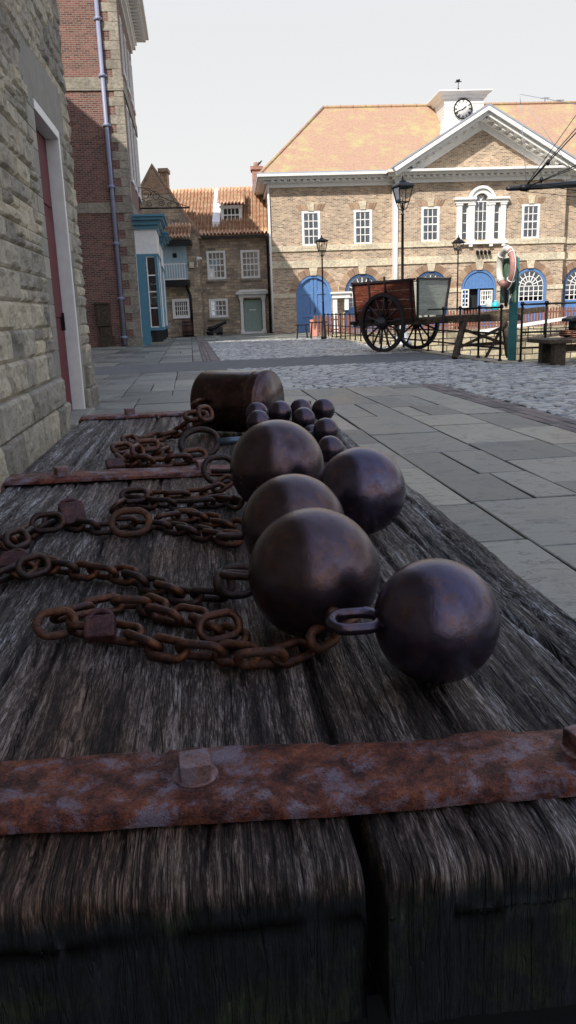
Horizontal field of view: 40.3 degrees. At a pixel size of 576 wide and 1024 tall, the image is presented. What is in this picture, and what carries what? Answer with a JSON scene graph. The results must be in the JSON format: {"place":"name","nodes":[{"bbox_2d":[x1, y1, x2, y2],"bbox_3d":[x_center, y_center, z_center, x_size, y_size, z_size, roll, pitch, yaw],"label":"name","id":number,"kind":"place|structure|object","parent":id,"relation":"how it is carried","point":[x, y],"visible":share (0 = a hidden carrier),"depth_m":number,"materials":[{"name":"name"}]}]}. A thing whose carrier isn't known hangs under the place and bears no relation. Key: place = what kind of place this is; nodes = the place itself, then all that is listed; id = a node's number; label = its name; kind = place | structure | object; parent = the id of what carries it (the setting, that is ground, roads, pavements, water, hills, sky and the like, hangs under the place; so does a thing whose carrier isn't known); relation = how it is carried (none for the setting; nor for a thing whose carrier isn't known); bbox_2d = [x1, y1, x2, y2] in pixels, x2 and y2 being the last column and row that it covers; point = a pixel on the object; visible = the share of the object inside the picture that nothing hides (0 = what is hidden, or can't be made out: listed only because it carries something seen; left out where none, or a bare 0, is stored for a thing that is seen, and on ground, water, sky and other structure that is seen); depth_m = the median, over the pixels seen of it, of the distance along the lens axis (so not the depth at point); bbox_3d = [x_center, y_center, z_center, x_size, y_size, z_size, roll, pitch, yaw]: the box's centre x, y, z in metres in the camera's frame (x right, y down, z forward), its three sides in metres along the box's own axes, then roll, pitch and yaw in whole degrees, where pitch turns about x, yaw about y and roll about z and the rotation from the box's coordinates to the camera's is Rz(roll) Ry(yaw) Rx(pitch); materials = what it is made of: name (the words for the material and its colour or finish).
{"place":"outdoors","nodes":[
{"label":"outdoors","id":0,"kind":"place"},
{"bbox_2d":[0,323,575,620],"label":"pavement","id":1,"kind":"structure","parent":0,"point":[500,485],"depth_m":6.35,"materials":[{"name":"grey stone"}]},
{"bbox_2d":[206,321,226,334],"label":"ship gun","id":2,"kind":"object","parent":1,"relation":"on","point":[217,329],"visible":1,"depth_m":46.90,"materials":[{"name":"black metal"}]},
{"bbox_2d":[0,400,575,1023],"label":"bench","id":3,"kind":"object","parent":1,"relation":"on","point":[352,830],"visible":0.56,"depth_m":0.68,"materials":[{"name":"brown wood"}]},
{"bbox_2d":[105,458,124,469],"bbox_3d":[-0.493,-0.135,2.237,0.050,0.034,0.064,-6,15,-17],"label":"padlock","id":4,"kind":"object","parent":3,"relation":"on","point":[114,463],"visible":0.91,"depth_m":2.22,"materials":[{"name":"brown metal"}]},
{"bbox_2d":[0,507,243,550],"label":"chain","id":5,"kind":"object","parent":3,"relation":"on","point":[53,521],"visible":0.98,"depth_m":1.56,"materials":[{"name":"brown metal"}]},
{"bbox_2d":[58,498,86,527],"bbox_3d":[-0.449,0.002,1.633,0.050,0.055,0.054,-10,16,-28],"label":"padlock","id":6,"kind":"object","parent":5,"relation":"attached to","point":[71,510],"visible":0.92,"depth_m":1.62,"materials":[{"name":"brown metal"}]},
{"bbox_2d":[0,552,251,605],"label":"chain","id":7,"kind":"object","parent":3,"relation":"on","point":[218,592],"visible":0.95,"depth_m":1.27,"materials":[{"name":"brown metal"}]},
{"bbox_2d":[0,548,27,573],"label":"padlock","id":8,"kind":"object","parent":7,"relation":"hanging from","point":[10,557],"visible":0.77,"depth_m":1.35,"materials":[{"name":"brown metal"}]},
{"bbox_2d":[32,593,250,650],"bbox_3d":[-0.188,0.139,1.087,0.305,0.049,0.146,1,15,13],"label":"chain","id":9,"kind":"object","parent":3,"relation":"on","point":[145,605],"visible":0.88,"depth_m":1.08,"materials":[{"name":"brown metal"}]},
{"bbox_2d":[110,404,213,467],"bbox_3d":[-0.390,-0.261,2.502,0.307,0.149,0.581,-2,14,0],"label":"chain","id":10,"kind":"object","parent":3,"relation":"on","point":[136,450],"visible":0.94,"depth_m":2.37,"materials":[{"name":"brown metal"}]},
{"bbox_2d":[109,487,244,513],"bbox_3d":[-0.246,-0.030,1.771,0.303,0.046,0.117,-2,14,0],"label":"chain","id":11,"kind":"object","parent":3,"relation":"on","point":[222,500],"visible":0.96,"depth_m":1.76,"materials":[{"name":"brown metal"}]},
{"bbox_2d":[126,454,232,498],"bbox_3d":[-0.226,-0.077,1.885,0.300,0.082,0.142,-12,17,-33],"label":"chain","id":12,"kind":"object","parent":3,"relation":"on","point":[222,481],"visible":0.71,"depth_m":1.86,"materials":[{"name":"brown metal"}]},
{"bbox_2d":[153,508,241,531],"bbox_3d":[-0.164,0.017,1.606,0.226,0.031,0.082,5,16,25],"label":"chain","id":13,"kind":"object","parent":3,"relation":"on","point":[217,520],"visible":0.81,"depth_m":1.61,"materials":[{"name":"brown metal"}]},
{"bbox_2d":[66,607,359,669],"bbox_3d":[-0.110,0.150,0.992,0.396,0.070,0.100,1,14,11],"label":"chain","id":14,"kind":"object","parent":3,"relation":"on","point":[134,635],"visible":0.87,"depth_m":0.97,"materials":[{"name":"brown metal"}]},
{"bbox_2d":[84,608,115,642],"bbox_3d":[-0.250,0.152,1.045,0.040,0.040,0.041,-4,14,-7],"label":"padlock","id":15,"kind":"object","parent":14,"relation":"attached to","point":[99,628],"visible":1,"depth_m":1.03,"materials":[{"name":"brown metal"}]},
{"bbox_2d":[190,370,283,432],"bbox_3d":[-0.196,-0.398,2.846,0.277,0.230,0.276,6,16,28],"label":"iron drum","id":16,"kind":"object","parent":3,"relation":"on","point":[228,397],"visible":0.73,"depth_m":2.78,"materials":[{"name":"brown metal"}]},
{"bbox_2d":[178,426,315,457],"bbox_3d":[-0.122,-0.214,2.376,0.423,0.088,0.116,-2,14,0],"label":"chain","id":17,"kind":"object","parent":3,"relation":"on","point":[185,435],"visible":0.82,"depth_m":2.37,"materials":[{"name":"metal"}]},
{"bbox_2d":[245,402,267,418],"bbox_3d":[-0.105,-0.329,2.620,0.078,0.078,0.078,-2,14,0],"label":"iron shot","id":18,"kind":"object","parent":3,"relation":"on","point":[251,407],"visible":0.48,"depth_m":2.59,"materials":[{"name":"brown metal"}]},
{"bbox_2d":[246,410,269,428],"bbox_3d":[-0.095,-0.287,2.500,0.078,0.078,0.078,-2,14,0],"label":"iron shot","id":19,"kind":"object","parent":3,"relation":"on","point":[254,417],"visible":0.52,"depth_m":2.47,"materials":[{"name":"black metal"}]},
{"bbox_2d":[210,420,323,502],"bbox_3d":[-0.029,-0.099,1.696,0.203,0.203,0.220,-13,18,-38],"label":"iron ball","id":20,"kind":"object","parent":3,"relation":"on","point":[263,452],"visible":0.62,"depth_m":1.61,"materials":[{"name":"black metal"}]},
{"bbox_2d":[268,401,291,420],"bbox_3d":[-0.026,-0.327,2.580,0.078,0.078,0.078,-2,14,0],"label":"iron shot","id":21,"kind":"object","parent":3,"relation":"on","point":[279,410],"visible":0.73,"depth_m":2.55,"materials":[{"name":"brown metal"}]},
{"bbox_2d":[216,474,344,554],"bbox_3d":[0.000,0.020,1.288,0.170,0.170,0.196,-15,19,-41],"label":"iron ball","id":22,"kind":"object","parent":3,"relation":"on","point":[269,501],"visible":0.51,"depth_m":1.23,"materials":[{"name":"black metal"}]},
{"bbox_2d":[219,507,379,638],"bbox_3d":[0.027,0.078,1.048,0.173,0.174,0.198,-12,17,-35],"label":"iron ball","id":23,"kind":"object","parent":3,"relation":"on","point":[307,569],"visible":0.79,"depth_m":0.97,"materials":[{"name":"black metal"}]},
{"bbox_2d":[290,398,311,414],"bbox_3d":[0.045,-0.358,2.750,0.078,0.078,0.078,-2,14,0],"label":"iron shot","id":24,"kind":"object","parent":3,"relation":"on","point":[296,404],"visible":0.5,"depth_m":2.72,"materials":[{"name":"brown metal"}]},
{"bbox_2d":[292,407,315,426],"bbox_3d":[0.051,-0.301,2.550,0.078,0.078,0.078,-2,14,0],"label":"iron shot","id":25,"kind":"object","parent":3,"relation":"on","point":[303,416],"visible":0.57,"depth_m":2.52,"materials":[{"name":"brown metal"}]},
{"bbox_2d":[303,424,318,442],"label":"iron shot","id":26,"kind":"object","parent":3,"relation":"on","point":[309,427],"visible":0.16,"depth_m":2.47,"materials":[{"name":"black metal"}]},
{"bbox_2d":[312,398,334,419],"bbox_3d":[0.119,-0.345,2.650,0.078,0.078,0.078,-2,14,0],"label":"iron shot","id":27,"kind":"object","parent":3,"relation":"on","point":[323,408],"visible":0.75,"depth_m":2.62,"materials":[{"name":"brown metal"}]},
{"bbox_2d":[313,418,337,440],"bbox_3d":[0.117,-0.252,2.420,0.078,0.078,0.078,-2,14,0],"label":"iron shot","id":28,"kind":"object","parent":3,"relation":"on","point":[323,427],"visible":0.68,"depth_m":2.39,"materials":[{"name":"black metal"}]},
{"bbox_2d":[318,436,343,461],"bbox_3d":[0.118,-0.175,2.200,0.078,0.078,0.078,-2,14,0],"label":"iron shot","id":29,"kind":"object","parent":3,"relation":"on","point":[331,447],"visible":0.63,"depth_m":2.17,"materials":[{"name":"black metal"}]},
{"bbox_2d":[319,447,405,534],"bbox_3d":[0.141,-0.041,1.510,0.169,0.169,0.169,-2,14,0],"label":"iron ball","id":30,"kind":"object","parent":3,"relation":"on","point":[366,486],"visible":0.71,"depth_m":1.44,"materials":[{"name":"black metal"}]},
{"bbox_2d":[325,558,499,683],"bbox_3d":[0.149,0.124,0.913,0.190,0.143,0.142,3,15,21],"label":"iron ball","id":31,"kind":"object","parent":3,"relation":"on","point":[436,621],"visible":1,"depth_m":0.85,"materials":[{"name":"black metal"}]},
{"bbox_2d":[310,320,316,335],"bbox_3d":[1.235,-8.893,37.905,0.334,0.791,0.640,-2,14,0],"label":"folding board","id":32,"kind":"object","parent":1,"relation":"on","point":[314,332],"visible":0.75,"depth_m":37.72,"materials":[{"name":"orange paint"}]},
{"bbox_2d":[330,291,351,331],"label":"white portal","id":33,"kind":"object","parent":1,"relation":"on","point":[344,295],"visible":0.73,"depth_m":45.44,"materials":[{"name":"paint"}]},
{"bbox_2d":[451,234,465,328],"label":"street lamp","id":34,"kind":"object","parent":1,"relation":"on","point":[458,240],"visible":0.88,"depth_m":41.03,"materials":[{"name":"black metal"}]},
{"bbox_2d":[110,336,547,454],"bbox_3d":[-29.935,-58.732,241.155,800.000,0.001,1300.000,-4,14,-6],"label":"ground","id":35,"kind":"structure","parent":0,"point":[218,358],"depth_m":16.56,"materials":[{"name":"grey stone"}]},
{"bbox_2d":[0,0,99,492],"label":"stone building","id":36,"kind":"structure","parent":35,"relation":"on","point":[49,395],"depth_m":7.31,"materials":[{"name":"stone"}]},
{"bbox_2d":[36,130,72,410],"bbox_3d":[-2.628,-2.549,8.600,0.110,3.068,1.300,-3,14,-6],"label":"door","id":37,"kind":"structure","parent":36,"relation":"in","point":[59,315],"depth_m":8.85,"materials":[{"name":"red paint"}]},
{"bbox_2d":[57,0,170,346],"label":"red brick building","id":38,"kind":"structure","parent":35,"relation":"on","point":[124,239],"depth_m":32.29,"materials":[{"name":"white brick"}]},
{"bbox_2d":[94,302,115,346],"bbox_3d":[-7.736,-7.932,33.180,0.697,1.849,0.320,-4,14,-6],"label":"meter cabinet","id":39,"kind":"object","parent":38,"relation":"attached to","point":[103,315],"visible":0.98,"depth_m":33.05,"materials":[{"name":"brown wood"}]},
{"bbox_2d":[119,15,126,81],"bbox_3d":[-6.969,-19.219,32.582,0.280,2.200,1.050,-4,14,-6],"label":"window","id":40,"kind":"structure","parent":38,"relation":"in","point":[120,23],"depth_m":32.61,"materials":[{"name":"white paint"}]},
{"bbox_2d":[123,33,129,94],"bbox_3d":[-7.216,-19.722,34.606,0.280,2.200,1.050,-4,14,-6],"label":"window","id":41,"kind":"structure","parent":38,"relation":"in","point":[128,88],"depth_m":34.64,"materials":[{"name":"white paint"}]},
{"bbox_2d":[126,105,134,185],"bbox_3d":[-6.843,-15.618,33.492,0.280,3.000,1.050,-4,14,-6],"label":"window","id":42,"kind":"structure","parent":38,"relation":"in","point":[127,114],"depth_m":33.55,"materials":[{"name":"white paint"}]},
{"bbox_2d":[127,49,133,106],"bbox_3d":[-7.464,-20.225,36.630,0.280,2.200,1.050,-4,14,-6],"label":"window","id":43,"kind":"structure","parent":38,"relation":"in","point":[132,103],"depth_m":36.65,"materials":[{"name":"white paint"}]},
{"bbox_2d":[130,61,135,115],"bbox_3d":[-7.654,-20.608,38.172,0.280,2.200,1.050,-4,14,-6],"label":"window","id":44,"kind":"structure","parent":38,"relation":"in","point":[134,110],"depth_m":38.26,"materials":[{"name":"white paint"}]},
{"bbox_2d":[130,118,137,192],"bbox_3d":[-7.090,-16.121,35.516,0.280,3.000,1.050,-4,14,-6],"label":"window","id":45,"kind":"structure","parent":38,"relation":"in","point":[136,189],"depth_m":35.59,"materials":[{"name":"white paint"}]},
{"bbox_2d":[133,128,140,198],"bbox_3d":[-7.338,-16.624,37.540,0.280,3.000,1.050,-4,14,-6],"label":"window","id":46,"kind":"structure","parent":38,"relation":"in","point":[139,196],"depth_m":37.56,"materials":[{"name":"white paint"}]},
{"bbox_2d":[135,136,142,202],"bbox_3d":[-7.529,-17.007,39.082,0.280,3.000,1.050,-4,14,-6],"label":"window","id":47,"kind":"structure","parent":38,"relation":"in","point":[135,136],"depth_m":39.15,"materials":[{"name":"white paint"}]},
{"bbox_2d":[138,186,189,210],"bbox_3d":[-5.996,-15.188,37.983,2.422,1.100,0.050,-4,14,-6],"label":"sign bracket","id":48,"kind":"object","parent":38,"relation":"attached to","point":[177,207],"visible":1,"depth_m":38.01,"materials":[{"name":"black metal"}]},
{"bbox_2d":[141,163,204,336],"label":"gable house","id":49,"kind":"structure","parent":35,"relation":"on","point":[183,282],"depth_m":45.61,"materials":[{"name":"brick"}]},
{"bbox_2d":[163,246,187,279],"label":"balcony door","id":50,"kind":"structure","parent":49,"relation":"in","point":[171,254],"depth_m":45.69,"materials":[{"name":"blue wood"}]},
{"bbox_2d":[172,298,189,318],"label":"window","id":51,"kind":"structure","parent":49,"relation":"in","point":[175,316],"depth_m":46.30,"materials":[{"name":"white paint"}]},
{"bbox_2d":[189,262,193,267],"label":"alarm box","id":52,"kind":"object","parent":49,"relation":"attached to","point":[191,264],"visible":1,"depth_m":45.69,"materials":[{"name":"beige paint"}]},
{"bbox_2d":[182,320,192,336],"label":"barrel","id":53,"kind":"object","parent":35,"relation":"on","point":[187,328],"visible":1,"depth_m":45.68,"materials":[{"name":"brown wood"}]},
{"bbox_2d":[170,162,272,334],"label":"cottage","id":54,"kind":"structure","parent":35,"relation":"on","point":[231,224],"depth_m":47.55,"materials":[{"name":"brick"}]},
{"bbox_2d":[206,250,227,281],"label":"window","id":55,"kind":"structure","parent":54,"relation":"in","point":[216,261],"depth_m":47.32,"materials":[{"name":"white paint"}]},
{"bbox_2d":[208,298,229,319],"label":"window","id":56,"kind":"structure","parent":54,"relation":"in","point":[218,308],"depth_m":47.91,"materials":[{"name":"white paint"}]},
{"bbox_2d":[240,250,261,280],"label":"window","id":57,"kind":"structure","parent":54,"relation":"in","point":[250,261],"depth_m":47.32,"materials":[{"name":"white paint"}]},
{"bbox_2d":[244,300,261,331],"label":"door","id":58,"kind":"structure","parent":54,"relation":"in","point":[252,308],"depth_m":48.12,"materials":[{"name":"green paint"}]},
{"bbox_2d":[94,352,464,374],"bbox_3d":[-5.018,-3.229,17.982,18.330,0.001,3.540,-4,14,-6],"label":"crossing band","id":59,"kind":"object","parent":35,"relation":"on","point":[257,363],"visible":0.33,"depth_m":18.30,"materials":[{"name":"stone"}]},
{"bbox_2d":[196,338,575,432],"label":"brick strip","id":60,"kind":"object","parent":35,"relation":"on","point":[568,424],"visible":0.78,"depth_m":9.11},
{"bbox_2d":[207,337,575,419],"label":"setts","id":61,"kind":"structure","parent":35,"relation":"on","point":[555,385],"depth_m":13.81,"materials":[{"name":"stone"}]},
{"bbox_2d":[295,324,308,338],"bbox_3d":[0.631,-8.088,35.160,0.592,0.625,0.365,-3,14,-3],"label":"stool","id":62,"kind":"object","parent":61,"relation":"on","point":[297,325],"visible":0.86,"depth_m":35.01,"materials":[{"name":"black paint"}]},
{"bbox_2d":[309,321,326,338],"bbox_3d":[1.329,-7.965,34.373,0.781,0.724,0.365,-3,14,-3],"label":"stool","id":63,"kind":"object","parent":61,"relation":"on","point":[312,327],"visible":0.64,"depth_m":34.20,"materials":[{"name":"black paint"}]},
{"bbox_2d":[315,235,327,338],"bbox_3d":[1.460,-9.422,32.978,0.431,4.213,0.431,-6,15,-17],"label":"street lamp","id":64,"kind":"object","parent":61,"relation":"on","point":[323,326],"visible":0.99,"depth_m":32.84,"materials":[{"name":"black metal"}]},
{"bbox_2d":[349,277,544,351],"bbox_3d":[4.014,-5.189,20.466,1.900,1.963,5.396,-14,18,-39],"label":"cart","id":65,"kind":"object","parent":61,"relation":"on","point":[411,302],"visible":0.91,"depth_m":20.85,"materials":[{"name":"brown wood"}]},
{"bbox_2d":[527,337,575,364],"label":"timber table","id":66,"kind":"object","parent":61,"relation":"on","point":[552,350],"visible":0.99,"depth_m":14.65,"materials":[{"name":"brown wood"}]},
{"bbox_2d":[559,329,575,337],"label":"coiled chain","id":67,"kind":"object","parent":66,"relation":"on","point":[568,333],"visible":1,"depth_m":14.66,"materials":[{"name":"brown metal"}]},
{"bbox_2d":[562,316,575,329],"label":"anvil","id":68,"kind":"object","parent":66,"relation":"on","point":[571,320],"visible":0.88,"depth_m":14.83,"materials":[{"name":"black metal"}]},
{"bbox_2d":[253,79,575,332],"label":"town building","id":69,"kind":"structure","parent":35,"relation":"on","point":[332,174],"depth_m":45.22,"materials":[{"name":"yellow brick"}]},
{"bbox_2d":[302,211,320,245],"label":"window","id":70,"kind":"structure","parent":69,"relation":"in","point":[310,219],"depth_m":45.01,"materials":[{"name":"white paint"}]},
{"bbox_2d":[296,275,331,332],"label":"arched door","id":71,"kind":"structure","parent":69,"relation":"in","point":[309,291],"depth_m":46.05,"materials":[{"name":"blue paint"}]},
{"bbox_2d":[345,274,377,330],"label":"arched window","id":72,"kind":"structure","parent":69,"relation":"in","point":[359,277],"depth_m":46.17,"materials":[{"name":"blue paint"}]},
{"bbox_2d":[354,209,371,243],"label":"window","id":73,"kind":"structure","parent":69,"relation":"in","point":[362,217],"depth_m":45.20,"materials":[{"name":"white paint"}]},
{"bbox_2d":[421,206,439,240],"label":"window","id":74,"kind":"structure","parent":69,"relation":"in","point":[429,214],"depth_m":44.89,"materials":[{"name":"white paint"}]},
{"bbox_2d":[419,271,447,327],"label":"arched window","id":75,"kind":"structure","parent":69,"relation":"in","point":[429,273],"depth_m":45.61,"materials":[{"name":"blue paint"}]},
{"bbox_2d":[461,270,495,326],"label":"doorway","id":76,"kind":"structure","parent":69,"relation":"in","point":[478,286],"depth_m":45.97,"materials":[{"name":"blue paint"}]},
{"bbox_2d":[454,185,509,246],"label":"venetian window","id":77,"kind":"structure","parent":69,"relation":"in","point":[488,204],"depth_m":44.87,"materials":[{"name":"white paint"}]},
{"bbox_2d":[521,203,539,237],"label":"window","id":78,"kind":"structure","parent":69,"relation":"in","point":[530,212],"depth_m":45.25,"materials":[{"name":"white paint"}]},
{"bbox_2d":[518,268,545,323],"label":"arched window","id":79,"kind":"structure","parent":69,"relation":"in","point":[532,282],"depth_m":46.33,"materials":[{"name":"blue paint"}]},
{"bbox_2d":[562,268,575,322],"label":"arched window","id":80,"kind":"structure","parent":69,"relation":"in","point":[569,285],"depth_m":47.26,"materials":[{"name":"blue paint"}]},
{"bbox_2d":[320,325,575,363],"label":"dock wall","id":81,"kind":"structure","parent":35,"relation":"on","point":[529,355],"depth_m":38.40,"materials":[{"name":"stone"}]},
{"bbox_2d":[324,313,395,344],"bbox_3d":[2.516,-7.228,30.588,0.099,1.060,13.299,-4,14,-6],"label":"railing","id":82,"kind":"object","parent":81,"relation":"on","point":[349,326],"visible":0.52,"depth_m":31.15,"materials":[{"name":"black metal"}]},
{"bbox_2d":[391,175,414,345],"bbox_3d":[3.515,-7.651,24.090,0.600,4.995,0.600,-6,15,-17],"label":"street lamp","id":83,"kind":"object","parent":81,"relation":"on","point":[402,184],"visible":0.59,"depth_m":23.73,"materials":[{"name":"black metal"}]},
{"bbox_2d":[313,306,575,335],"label":"picket fence","id":84,"kind":"object","parent":81,"relation":"on","point":[457,324],"visible":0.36,"depth_m":38.48,"materials":[{"name":"metal"}]},
{"bbox_2d":[402,304,503,360],"bbox_3d":[3.878,-4.545,19.618,0.099,1.140,7.649,-4,14,-6],"label":"railing","id":85,"kind":"object","parent":81,"relation":"on","point":[479,307],"visible":0.66,"depth_m":17.89,"materials":[{"name":"black metal"}]},
{"bbox_2d":[452,313,520,358],"bbox_3d":[4.474,-3.961,17.653,1.518,0.950,0.959,1,15,14],"label":"trestle","id":86,"kind":"object","parent":81,"relation":"on","point":[462,330],"visible":0.68,"depth_m":17.48,"materials":[{"name":"brown wood"}]},
{"bbox_2d":[485,298,491,306],"bbox_3d":[4.450,-4.614,17.388,0.150,0.241,0.146,-2,14,0],"label":"jug","id":87,"kind":"object","parent":86,"relation":"on","point":[488,302],"visible":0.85,"depth_m":17.33,"materials":[{"name":"white ceramic"}]},
{"bbox_2d":[492,300,498,309],"bbox_3d":[4.588,-4.573,17.348,0.150,0.204,0.146,-2,14,0],"label":"jug","id":88,"kind":"object","parent":86,"relation":"on","point":[495,303],"visible":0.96,"depth_m":17.30,"materials":[{"name":"ceramic"}]},
{"bbox_2d":[500,256,519,360],"bbox_3d":[4.606,-4.138,16.064,0.282,2.042,0.680,-4,14,-9],"label":"post","id":89,"kind":"object","parent":81,"relation":"on","point":[513,318],"visible":0.59,"depth_m":16.06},
{"bbox_2d":[496,245,516,304],"bbox_3d":[4.434,-4.753,15.718,0.291,1.163,0.861,-4,14,-8],"label":"life ring","id":90,"kind":"object","parent":89,"relation":"hanging from","point":[511,254],"visible":1,"depth_m":15.61,"materials":[{"name":"white plastic"}]},
{"bbox_2d":[504,287,507,306],"bbox_3d":[4.384,-4.339,15.802,0.087,0.412,0.155,-2,14,0],"label":"throwing line bag","id":91,"kind":"object","parent":90,"relation":"hanging from","point":[505,298],"visible":1,"depth_m":15.78,"materials":[{"name":"black fabric"}]},
{"bbox_2d":[477,317,566,345],"bbox_3d":[10.314,-7.839,34.160,3.917,1.158,0.970,-2,14,0],"label":"gangway","id":92,"kind":"object","parent":81,"relation":"on","point":[550,321],"visible":0.33,"depth_m":33.78,"materials":[{"name":"white paint"}]},
{"bbox_2d":[518,301,575,361],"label":"railing","id":93,"kind":"object","parent":81,"relation":"on","point":[546,303],"visible":0.75,"depth_m":15.55,"materials":[{"name":"black metal"}]},
{"bbox_2d":[131,0,575,188],"label":"sky","id":94,"kind":"structure","parent":0,"point":[220,87],"materials":[{"name":"white"}]},
{"label":"water","id":95,"kind":"structure","parent":0,"visible":0},
{"bbox_2d":[506,94,575,196],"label":"sailing ship","id":96,"kind":"object","parent":95,"relation":"on","point":[553,185],"visible":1,"depth_m":22.41,"materials":[{"name":"black paint"}]}
]}

